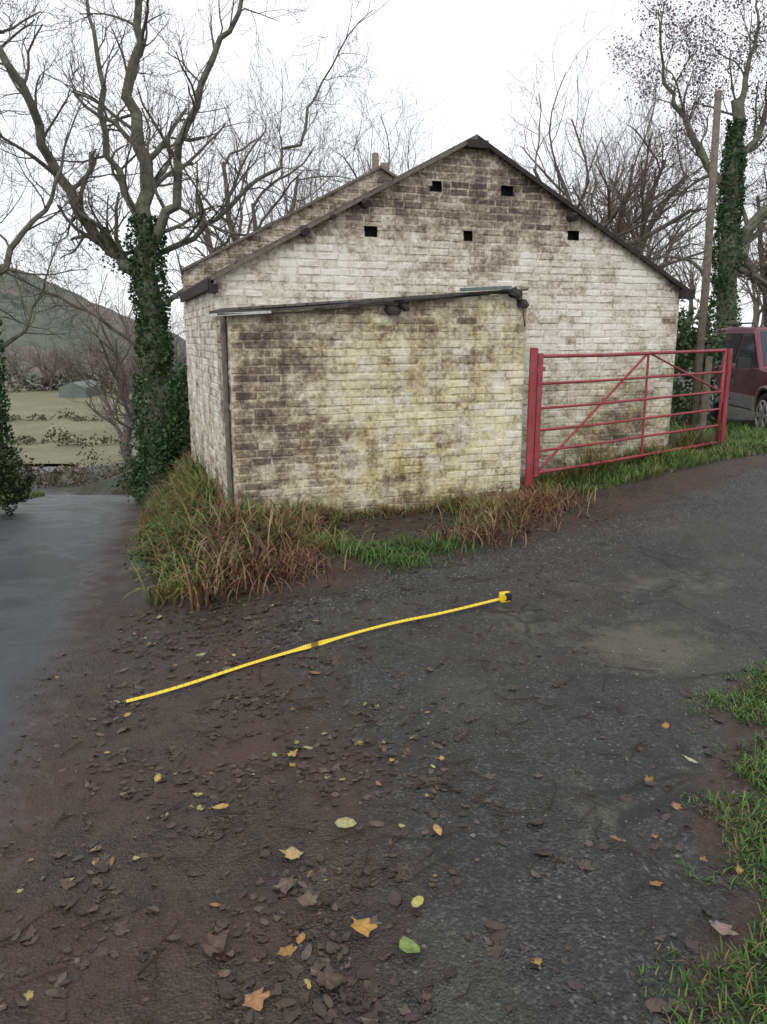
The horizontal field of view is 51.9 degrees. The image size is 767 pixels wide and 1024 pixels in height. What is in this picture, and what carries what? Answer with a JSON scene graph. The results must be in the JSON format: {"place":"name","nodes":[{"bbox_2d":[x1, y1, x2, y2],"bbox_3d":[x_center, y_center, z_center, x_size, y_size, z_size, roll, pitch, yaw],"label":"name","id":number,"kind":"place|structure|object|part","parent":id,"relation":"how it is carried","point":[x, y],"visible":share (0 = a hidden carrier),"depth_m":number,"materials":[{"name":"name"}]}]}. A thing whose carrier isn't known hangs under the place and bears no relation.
{"place":"outdoors","nodes":[
{"label":"outdoors","id":0,"kind":"place"},
{"bbox_2d":[0,484,144,1023],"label":"road","id":1,"kind":"structure","parent":0,"point":[67,583],"depth_m":4.28,"materials":[{"name":"grey asphalt"}]},
{"bbox_2d":[0,264,186,383],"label":"hill","id":2,"kind":"structure","parent":0,"point":[8,332],"depth_m":225.20,"materials":[{"name":"grey plant"}]},
{"bbox_2d":[1,384,187,471],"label":"field","id":3,"kind":"structure","parent":0,"point":[25,403],"depth_m":53.56,"materials":[{"name":"green plant"}]},
{"bbox_2d":[0,362,766,1023],"bbox_3d":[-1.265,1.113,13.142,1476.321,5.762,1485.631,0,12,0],"label":"ground","id":4,"kind":"structure","parent":0,"point":[694,918],"depth_m":4.62,"materials":[{"name":"brown soil"}]},
{"bbox_2d":[0,109,110,381],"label":"bare tree","id":5,"kind":"object","parent":4,"relation":"on","point":[28,308],"visible":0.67,"depth_m":17.49,"materials":[{"name":"brown plant"}]},
{"bbox_2d":[0,0,158,515],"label":"roadside tree","id":6,"kind":"object","parent":4,"relation":"on","point":[14,483],"visible":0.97,"depth_m":12.09,"materials":[{"name":"brown plant"}]},
{"bbox_2d":[59,380,103,397],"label":"field barn","id":7,"kind":"structure","parent":4,"relation":"on","point":[63,393],"depth_m":75.36,"materials":[{"name":"grey stone"}]},
{"bbox_2d":[0,364,187,487],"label":"field hedgerow","id":8,"kind":"object","parent":4,"relation":"on","point":[53,434],"visible":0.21,"depth_m":46.06,"materials":[{"name":"green plant"}]},
{"bbox_2d":[38,223,186,470],"bbox_3d":[-7.149,-4.554,23.544,6.240,8.367,6.216,2,13,8],"label":"bare tree","id":9,"kind":"object","parent":4,"relation":"on","point":[126,421],"visible":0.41,"depth_m":23.55,"materials":[{"name":"brown plant"}]},
{"bbox_2d":[71,286,188,492],"bbox_3d":[-5.057,-2.591,17.727,4.115,5.002,4.910,-8,15,-33],"label":"bare tree","id":10,"kind":"object","parent":4,"relation":"on","point":[116,411],"visible":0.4,"depth_m":16.75,"materials":[{"name":"brown plant"}]},
{"bbox_2d":[110,354,190,502],"bbox_3d":[-3.746,-1.196,14.052,1.612,3.272,3.778,-8,15,-31],"label":"holly bush","id":11,"kind":"object","parent":4,"relation":"on","point":[175,407],"visible":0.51,"depth_m":12.67,"materials":[{"name":"green plant"}]},
{"bbox_2d":[124,519,199,584],"bbox_3d":[-1.939,0.415,6.874,0.645,0.552,1.684,-4,13,-18],"label":"nettle patch","id":12,"kind":"object","parent":4,"relation":"on","point":[143,554],"visible":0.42,"depth_m":6.87,"materials":[{"name":"green plant"}]},
{"bbox_2d":[0,0,390,506],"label":"ivy clad tree","id":13,"kind":"object","parent":4,"relation":"on","point":[140,266],"visible":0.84,"depth_m":12.63,"materials":[{"name":"green plant"}]},
{"bbox_2d":[117,448,355,611],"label":"sedge clumps","id":14,"kind":"object","parent":4,"relation":"on","point":[198,514],"visible":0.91,"depth_m":6.36,"materials":[{"name":"green plant"}]},
{"bbox_2d":[61,39,417,332],"bbox_3d":[-3.613,-6.241,18.824,9.330,9.503,7.818,-2,13,-7],"label":"bare tree","id":15,"kind":"object","parent":4,"relation":"on","point":[257,201],"visible":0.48,"depth_m":17.86,"materials":[{"name":"brown plant"}]},
{"bbox_2d":[124,591,511,705],"bbox_3d":[-0.254,0.742,4.397,2.296,0.303,0.116,-6,14,-23],"label":"tape measure","id":16,"kind":"object","parent":4,"relation":"on","point":[505,596],"visible":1,"depth_m":4.33,"materials":[{"name":"yellow metal"}]},
{"bbox_2d":[201,28,449,247],"bbox_3d":[-0.825,-7.894,23.659,8.702,11.714,8.736,-5,13,-22],"label":"bare tree","id":17,"kind":"object","parent":4,"relation":"on","point":[407,153],"visible":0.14,"depth_m":21.94,"materials":[{"name":"brown plant"}]},
{"bbox_2d":[237,60,458,223],"bbox_3d":[-0.487,-6.363,21.094,7.582,9.068,6.952,-6,14,-24],"label":"bare tree","id":18,"kind":"object","parent":4,"relation":"on","point":[358,165],"visible":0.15,"depth_m":19.07,"materials":[{"name":"brown plant"}]},
{"bbox_2d":[0,506,766,1023],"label":"fallen leaves","id":19,"kind":"object","parent":4,"relation":"on","point":[328,978],"visible":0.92,"depth_m":2.53,"materials":[{"name":"brown plant"}]},
{"bbox_2d":[0,561,766,1023],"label":"twigs","id":20,"kind":"object","parent":4,"relation":"on","point":[394,803],"visible":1,"depth_m":2.81,"materials":[{"name":"brown wood"}]},
{"bbox_2d":[0,104,766,390],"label":"distant trees","id":21,"kind":"object","parent":4,"relation":"on","point":[46,371],"visible":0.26,"depth_m":82.19,"materials":[{"name":"brown plant"}]},
{"bbox_2d":[180,134,695,518],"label":"brick outbuilding","id":22,"kind":"structure","parent":4,"relation":"on","point":[374,335],"depth_m":7.60,"materials":[{"name":"brick"}]},
{"bbox_2d":[449,0,766,282],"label":"bare tree","id":23,"kind":"object","parent":4,"relation":"on","point":[608,220],"visible":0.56,"depth_m":19.80,"materials":[{"name":"brown plant"}]},
{"bbox_2d":[524,348,732,488],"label":"farm gate","id":24,"kind":"structure","parent":4,"relation":"on","point":[534,429],"depth_m":8.20,"materials":[{"name":"red metal"}]},
{"bbox_2d":[515,24,766,313],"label":"bare tree","id":25,"kind":"object","parent":4,"relation":"on","point":[651,226],"visible":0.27,"depth_m":25.41,"materials":[{"name":"brown plant"}]},
{"bbox_2d":[533,28,766,316],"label":"bare tree","id":26,"kind":"object","parent":4,"relation":"on","point":[624,215],"visible":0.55,"depth_m":21.37,"materials":[{"name":"brown plant"}]},
{"bbox_2d":[597,0,766,405],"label":"ivy clad tree","id":27,"kind":"object","parent":4,"relation":"on","point":[734,246],"visible":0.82,"depth_m":17.33,"materials":[{"name":"green plant"}]},
{"bbox_2d":[677,358,694,396],"bbox_3d":[6.305,-1.269,15.986,38.177,5.258,14.719,0,12,0],"label":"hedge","id":28,"kind":"object","parent":4,"relation":"on","point":[691,370],"depth_m":20.15,"materials":[{"name":"green plant"}]},
{"bbox_2d":[670,298,735,429],"bbox_3d":[4.895,-2.243,13.200,1.458,3.116,3.078,2,13,11],"label":"laurel bush","id":29,"kind":"object","parent":4,"relation":"on","point":[686,339],"visible":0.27,"depth_m":12.13,"materials":[{"name":"green plant"}]},
{"bbox_2d":[689,90,721,427],"bbox_3d":[4.702,-3.452,11.526,0.155,4.951,0.124,0,12,0],"label":"utility pole","id":30,"kind":"object","parent":4,"relation":"on","point":[701,332],"visible":0.79,"depth_m":11.44,"materials":[{"name":"grey wood"}]},
{"bbox_2d":[698,357,712,436],"bbox_3d":[4.287,-1.391,10.548,0.106,1.351,0.095,5,13,22],"label":"fence post","id":31,"kind":"object","parent":4,"relation":"on","point":[705,397],"visible":0.65,"depth_m":10.48,"materials":[{"name":"grey wood"}]},
{"bbox_2d":[661,62,766,326],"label":"bare tree","id":32,"kind":"object","parent":4,"relation":"on","point":[750,271],"visible":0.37,"depth_m":20.54,"materials":[{"name":"brown plant"}]},
{"bbox_2d":[700,322,766,430],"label":"parked suv","id":33,"kind":"object","parent":4,"relation":"on","point":[748,390],"visible":0.57,"depth_m":12.83,"materials":[{"name":"red paint"}]},
{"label":"windows","id":34,"kind":"part","parent":33,"relation":"part of","materials":[{"name":"black glass"}]},
{"bbox_2d":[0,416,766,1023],"bbox_3d":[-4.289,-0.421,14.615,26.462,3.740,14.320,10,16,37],"label":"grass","id":35,"kind":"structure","parent":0,"point":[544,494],"depth_m":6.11,"materials":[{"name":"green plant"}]},
{"bbox_2d":[0,0,766,339],"label":"sky","id":36,"kind":"structure","parent":0,"point":[455,44],"materials":[{"name":"white"}]},
{"bbox_2d":[9,461,766,1023],"bbox_3d":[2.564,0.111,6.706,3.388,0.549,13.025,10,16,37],"label":"track","id":37,"kind":"structure","parent":0,"point":[522,911],"depth_m":2.94,"materials":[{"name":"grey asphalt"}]}
]}

